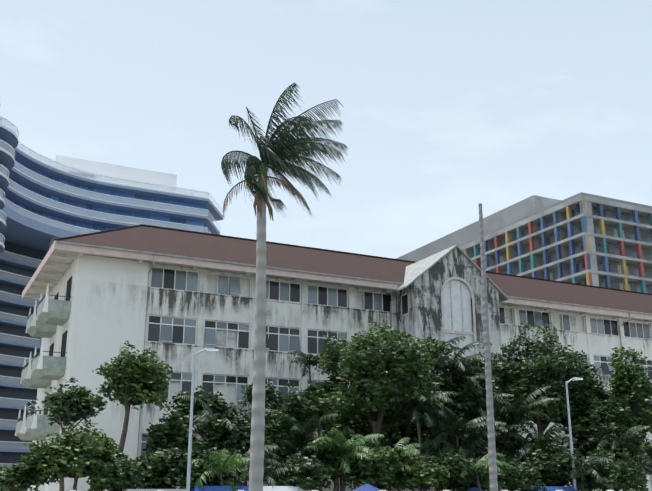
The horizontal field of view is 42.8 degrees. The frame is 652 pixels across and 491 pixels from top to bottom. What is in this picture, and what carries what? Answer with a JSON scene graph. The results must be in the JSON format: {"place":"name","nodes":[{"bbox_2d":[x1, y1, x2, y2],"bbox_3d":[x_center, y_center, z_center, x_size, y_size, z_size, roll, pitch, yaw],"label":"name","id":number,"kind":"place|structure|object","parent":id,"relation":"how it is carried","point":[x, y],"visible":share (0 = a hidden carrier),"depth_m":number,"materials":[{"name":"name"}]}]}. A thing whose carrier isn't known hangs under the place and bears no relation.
{"place":"outdoors","nodes":[
{"label":"outdoors","id":0,"kind":"place"},
{"bbox_2d":[0,96,222,490],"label":"blue building","id":1,"kind":"structure","parent":0,"point":[43,205],"depth_m":127.96,"materials":[{"name":"blue glass"}]},
{"bbox_2d":[0,0,651,258],"label":"sky","id":2,"kind":"structure","parent":0,"point":[448,108],"materials":[{"name":"blue"}]},
{"bbox_2d":[15,224,651,490],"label":"building","id":3,"kind":"structure","parent":0,"point":[175,299],"depth_m":66.02,"materials":[{"name":"white paint"}]},
{"bbox_2d":[396,192,651,293],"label":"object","id":4,"kind":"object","parent":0,"point":[589,239],"depth_m":148.32,"materials":[{"name":"concrete"}]},
{"label":"ground","id":5,"kind":"structure","parent":0,"visible":0},
{"bbox_2d":[0,463,38,490],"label":"tree","id":6,"kind":"object","parent":5,"relation":"on","point":[8,479],"visible":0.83,"depth_m":41.67,"materials":[{"name":"green plant"}]},
{"bbox_2d":[11,449,62,490],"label":"tree","id":7,"kind":"object","parent":5,"relation":"on","point":[25,462],"visible":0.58,"depth_m":42.22,"materials":[{"name":"green plant"}]},
{"bbox_2d":[26,377,101,490],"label":"tree","id":8,"kind":"object","parent":5,"relation":"on","point":[67,407],"visible":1,"depth_m":49.31,"materials":[{"name":"green plant"}]},
{"bbox_2d":[23,422,120,490],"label":"tree","id":9,"kind":"object","parent":5,"relation":"on","point":[84,446],"visible":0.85,"depth_m":42.54,"materials":[{"name":"green plant"}]},
{"bbox_2d":[81,450,147,490],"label":"tree","id":10,"kind":"object","parent":5,"relation":"on","point":[118,474],"visible":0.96,"depth_m":41.78,"materials":[{"name":"green plant"}]},
{"bbox_2d":[90,341,172,457],"bbox_3d":[-11.470,10.753,48.354,4.741,10.308,4.450,3,-17,-11],"label":"tree","id":11,"kind":"object","parent":5,"relation":"on","point":[134,382],"visible":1,"depth_m":48.30,"materials":[{"name":"green plant"}]},
{"bbox_2d":[122,489,185,490],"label":"van","id":12,"kind":"object","parent":5,"relation":"on","point":[153,489],"visible":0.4,"depth_m":41.19,"materials":[{"name":"grey"}]},
{"bbox_2d":[130,448,178,488],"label":"tree","id":13,"kind":"object","parent":5,"relation":"on","point":[154,467],"visible":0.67,"depth_m":43.75,"materials":[{"name":"green plant"}]},
{"bbox_2d":[142,410,199,456],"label":"tree","id":14,"kind":"object","parent":5,"relation":"on","point":[170,433],"visible":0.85,"depth_m":47.53,"materials":[{"name":"green plant"}]},
{"bbox_2d":[166,385,212,438],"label":"tree","id":15,"kind":"object","parent":5,"relation":"on","point":[184,411],"visible":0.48,"depth_m":50.74,"materials":[{"name":"green plant"}]},
{"bbox_2d":[158,440,233,488],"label":"tree","id":16,"kind":"object","parent":5,"relation":"on","point":[177,460],"visible":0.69,"depth_m":43.43,"materials":[{"name":"green plant"}]},
{"bbox_2d":[180,424,213,450],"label":"tree","id":17,"kind":"object","parent":5,"relation":"on","point":[200,431],"visible":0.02,"depth_m":55.27,"materials":[{"name":"green plant"}]},
{"bbox_2d":[186,348,218,490],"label":"lamp","id":18,"kind":"object","parent":5,"relation":"on","point":[191,426],"visible":1,"depth_m":42.84,"materials":[{"name":"grey metal"}]},
{"bbox_2d":[182,391,239,435],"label":"tree","id":19,"kind":"object","parent":5,"relation":"on","point":[220,407],"visible":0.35,"depth_m":51.52,"materials":[{"name":"green plant"}]},
{"bbox_2d":[179,448,249,490],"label":"palm","id":20,"kind":"object","parent":5,"relation":"on","point":[227,465],"visible":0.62,"depth_m":43.23,"materials":[{"name":"green plant"}]},
{"bbox_2d":[178,395,251,452],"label":"palm","id":21,"kind":"object","parent":5,"relation":"on","point":[208,416],"visible":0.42,"depth_m":47.94,"materials":[{"name":"green plant"}]},
{"bbox_2d":[190,486,248,490],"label":"van","id":22,"kind":"object","parent":5,"relation":"on","point":[214,488],"visible":0.67,"depth_m":42.59,"materials":[{"name":"blue"}]},
{"bbox_2d":[202,413,276,480],"bbox_3d":[-4.994,12.605,47.391,4.053,6.160,4.026,-5,-17,15],"label":"tree","id":23,"kind":"object","parent":5,"relation":"on","point":[240,437],"visible":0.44,"depth_m":46.98,"materials":[{"name":"green plant"}]},
{"bbox_2d":[228,407,273,422],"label":"tree","id":24,"kind":"object","parent":5,"relation":"on","point":[247,413],"depth_m":57.33,"materials":[{"name":"green plant"}]},
{"bbox_2d":[211,445,303,487],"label":"palm","id":25,"kind":"object","parent":5,"relation":"on","point":[270,472],"visible":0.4,"depth_m":45.42,"materials":[{"name":"green plant"}]},
{"bbox_2d":[237,379,282,408],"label":"tree","id":26,"kind":"object","parent":5,"relation":"on","point":[270,395],"visible":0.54,"depth_m":54.01,"materials":[{"name":"green plant"}]},
{"bbox_2d":[221,83,347,490],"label":"royal palm","id":27,"kind":"object","parent":5,"relation":"on","point":[280,153],"visible":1,"depth_m":37.36,"materials":[{"name":"green plant"}]},
{"bbox_2d":[264,409,304,485],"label":"tree","id":28,"kind":"object","parent":5,"relation":"on","point":[276,434],"visible":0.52,"depth_m":49.28,"materials":[{"name":"green plant"}]},
{"bbox_2d":[263,486,309,490],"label":"van","id":29,"kind":"object","parent":5,"relation":"on","point":[282,488],"visible":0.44,"depth_m":44.12,"materials":[{"name":"white"}]},
{"bbox_2d":[269,381,323,440],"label":"tree","id":30,"kind":"object","parent":5,"relation":"on","point":[299,407],"visible":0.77,"depth_m":53.57,"materials":[{"name":"green plant"}]},
{"bbox_2d":[268,453,334,490],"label":"tree","id":31,"kind":"object","parent":5,"relation":"on","point":[299,477],"visible":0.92,"depth_m":45.25,"materials":[{"name":"green plant"}]},
{"bbox_2d":[265,413,346,485],"bbox_3d":[-1.556,13.241,49.509,5.858,6.154,5.250,-11,-20,33],"label":"palm","id":32,"kind":"object","parent":5,"relation":"on","point":[305,434],"visible":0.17,"depth_m":49.13,"materials":[{"name":"green plant"}]},
{"bbox_2d":[288,349,328,486],"bbox_3d":[-1.039,13.400,60.211,3.548,11.818,3.373,2,-16,-6],"label":"palm","id":33,"kind":"object","parent":5,"relation":"on","point":[309,362],"visible":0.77,"depth_m":61.45,"materials":[{"name":"green plant"}]},
{"bbox_2d":[302,380,343,490],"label":"tree","id":34,"kind":"object","parent":5,"relation":"on","point":[312,388],"visible":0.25,"depth_m":56.76,"materials":[{"name":"green plant"}]},
{"bbox_2d":[296,422,370,490],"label":"tree","id":35,"kind":"object","parent":5,"relation":"on","point":[318,455],"visible":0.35,"depth_m":48.30,"materials":[{"name":"green plant"}]},
{"bbox_2d":[70,490,613,490],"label":"fence","id":36,"kind":"object","parent":5,"relation":"on","point":[380,490],"visible":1,"depth_m":43.89,"materials":[{"name":"grey metal"}]},
{"bbox_2d":[303,427,383,490],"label":"palm","id":37,"kind":"object","parent":5,"relation":"on","point":[352,448],"visible":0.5,"depth_m":47.87,"materials":[{"name":"green plant"}]},
{"bbox_2d":[321,402,391,488],"bbox_3d":[2.006,15.443,60.836,6.279,8.258,5.206,8,-18,-25],"label":"tree","id":38,"kind":"object","parent":5,"relation":"on","point":[351,425],"visible":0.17,"depth_m":60.13,"materials":[{"name":"green plant"}]},
{"bbox_2d":[352,484,380,490],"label":"parasol","id":39,"kind":"object","parent":5,"relation":"on","point":[366,487],"visible":1,"depth_m":45.34,"materials":[{"name":"fabric"}]},
{"bbox_2d":[335,438,417,490],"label":"tree","id":40,"kind":"object","parent":5,"relation":"on","point":[385,471],"visible":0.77,"depth_m":47.00,"materials":[{"name":"green plant"}]},
{"bbox_2d":[307,318,457,489],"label":"tree","id":41,"kind":"object","parent":5,"relation":"on","point":[370,375],"visible":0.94,"depth_m":54.64,"materials":[{"name":"green plant"}]},
{"bbox_2d":[359,437,421,490],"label":"palm","id":42,"kind":"object","parent":5,"relation":"on","point":[407,450],"visible":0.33,"depth_m":47.76,"materials":[{"name":"green plant"}]},
{"bbox_2d":[373,417,437,490],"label":"tree","id":43,"kind":"object","parent":5,"relation":"on","point":[396,437],"visible":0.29,"depth_m":62.01,"materials":[{"name":"green plant"}]},
{"bbox_2d":[379,373,457,490],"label":"palm","id":44,"kind":"object","parent":5,"relation":"on","point":[410,406],"visible":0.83,"depth_m":52.79,"materials":[{"name":"green plant"}]},
{"bbox_2d":[391,454,453,490],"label":"tree","id":45,"kind":"object","parent":5,"relation":"on","point":[428,476],"visible":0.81,"depth_m":47.41,"materials":[{"name":"green plant"}]},
{"bbox_2d":[398,336,475,490],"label":"palm","id":46,"kind":"object","parent":5,"relation":"on","point":[453,341],"visible":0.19,"depth_m":59.69,"materials":[{"name":"green plant"}]},
{"bbox_2d":[413,444,484,490],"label":"tree","id":47,"kind":"object","parent":5,"relation":"on","point":[447,457],"visible":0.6,"depth_m":49.19,"materials":[{"name":"green plant"}]},
{"bbox_2d":[406,410,506,490],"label":"palm","id":48,"kind":"object","parent":5,"relation":"on","point":[455,435],"visible":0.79,"depth_m":52.74,"materials":[{"name":"green plant"}]},
{"bbox_2d":[434,376,486,431],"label":"tree","id":49,"kind":"object","parent":5,"relation":"on","point":[463,404],"visible":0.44,"depth_m":57.85,"materials":[{"name":"green plant"}]},
{"bbox_2d":[427,342,501,490],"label":"palm","id":50,"kind":"object","parent":5,"relation":"on","point":[456,366],"visible":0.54,"depth_m":59.03,"materials":[{"name":"green plant"}]},
{"bbox_2d":[465,487,483,490],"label":"parasol","id":51,"kind":"object","parent":5,"relation":"on","point":[474,489],"visible":1,"depth_m":48.55,"materials":[{"name":"fabric"}]},
{"bbox_2d":[449,359,501,462],"bbox_3d":[11.087,13.800,60.876,4.330,11.425,4.182,14,-21,-39],"label":"tree","id":52,"kind":"object","parent":5,"relation":"on","point":[483,382],"visible":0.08,"depth_m":61.59,"materials":[{"name":"green plant"}]},
{"bbox_2d":[437,378,521,490],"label":"palm","id":53,"kind":"object","parent":5,"relation":"on","point":[500,429],"visible":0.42,"depth_m":57.02,"materials":[{"name":"green plant"}]},
{"bbox_2d":[453,453,509,490],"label":"palm","id":54,"kind":"object","parent":5,"relation":"on","point":[479,464],"visible":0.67,"depth_m":49.36,"materials":[{"name":"green plant"}]},
{"bbox_2d":[478,203,497,490],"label":"dead palm","id":55,"kind":"object","parent":5,"relation":"on","point":[491,440],"visible":1,"depth_m":47.55,"materials":[{"name":"grey plant"}]},
{"bbox_2d":[468,407,522,490],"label":"tree","id":56,"kind":"object","parent":5,"relation":"on","point":[502,449],"visible":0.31,"depth_m":57.28,"materials":[{"name":"green plant"}]},
{"bbox_2d":[481,455,552,490],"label":"tree","id":57,"kind":"object","parent":5,"relation":"on","point":[516,476],"visible":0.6,"depth_m":51.16,"materials":[{"name":"green plant"}]},
{"bbox_2d":[476,386,576,490],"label":"palm","id":58,"kind":"object","parent":5,"relation":"on","point":[521,412],"visible":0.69,"depth_m":57.46,"materials":[{"name":"green plant"}]},
{"bbox_2d":[478,321,616,436],"bbox_3d":[16.409,13.278,64.930,10.669,14.787,10.157,8,-18,-25],"label":"tree","id":59,"kind":"object","parent":5,"relation":"on","point":[517,376],"visible":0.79,"depth_m":63.15,"materials":[{"name":"green plant"}]},
{"bbox_2d":[503,438,591,490],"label":"tree","id":60,"kind":"object","parent":5,"relation":"on","point":[555,470],"visible":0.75,"depth_m":53.67,"materials":[{"name":"green plant"}]},
{"bbox_2d":[527,486,577,490],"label":"van","id":61,"kind":"object","parent":5,"relation":"on","point":[564,488],"visible":0.78,"depth_m":52.08,"materials":[{"name":"blue"}]},
{"bbox_2d":[565,377,582,489],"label":"lamp","id":62,"kind":"object","parent":5,"relation":"on","point":[570,431],"visible":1,"depth_m":53.86,"materials":[{"name":"grey metal"}]},
{"bbox_2d":[555,377,611,490],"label":"tree","id":63,"kind":"object","parent":5,"relation":"on","point":[563,421],"visible":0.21,"depth_m":64.22,"materials":[{"name":"green plant"}]},
{"bbox_2d":[559,451,614,490],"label":"palm","id":64,"kind":"object","parent":5,"relation":"on","point":[596,482],"visible":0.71,"depth_m":52.99,"materials":[{"name":"green plant"}]},
{"bbox_2d":[559,395,646,460],"bbox_3d":[20.180,15.190,60.860,7.088,8.765,5.930,8,-18,-25],"label":"tree","id":65,"kind":"object","parent":5,"relation":"on","point":[588,427],"visible":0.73,"depth_m":60.14,"materials":[{"name":"green plant"}]},
{"bbox_2d":[578,425,651,490],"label":"palm","id":66,"kind":"object","parent":5,"relation":"on","point":[628,433],"visible":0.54,"depth_m":58.46,"materials":[{"name":"green plant"}]},
{"bbox_2d":[583,448,648,490],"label":"tree","id":67,"kind":"object","parent":5,"relation":"on","point":[620,474],"visible":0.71,"depth_m":54.66,"materials":[{"name":"green plant"}]},
{"bbox_2d":[605,347,651,490],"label":"tree","id":68,"kind":"object","parent":5,"relation":"on","point":[631,387],"visible":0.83,"depth_m":62.97,"materials":[{"name":"green plant"}]},
{"bbox_2d":[629,437,651,487],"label":"tree","id":69,"kind":"object","parent":5,"relation":"on","point":[647,447],"visible":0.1,"depth_m":65.96,"materials":[{"name":"green plant"}]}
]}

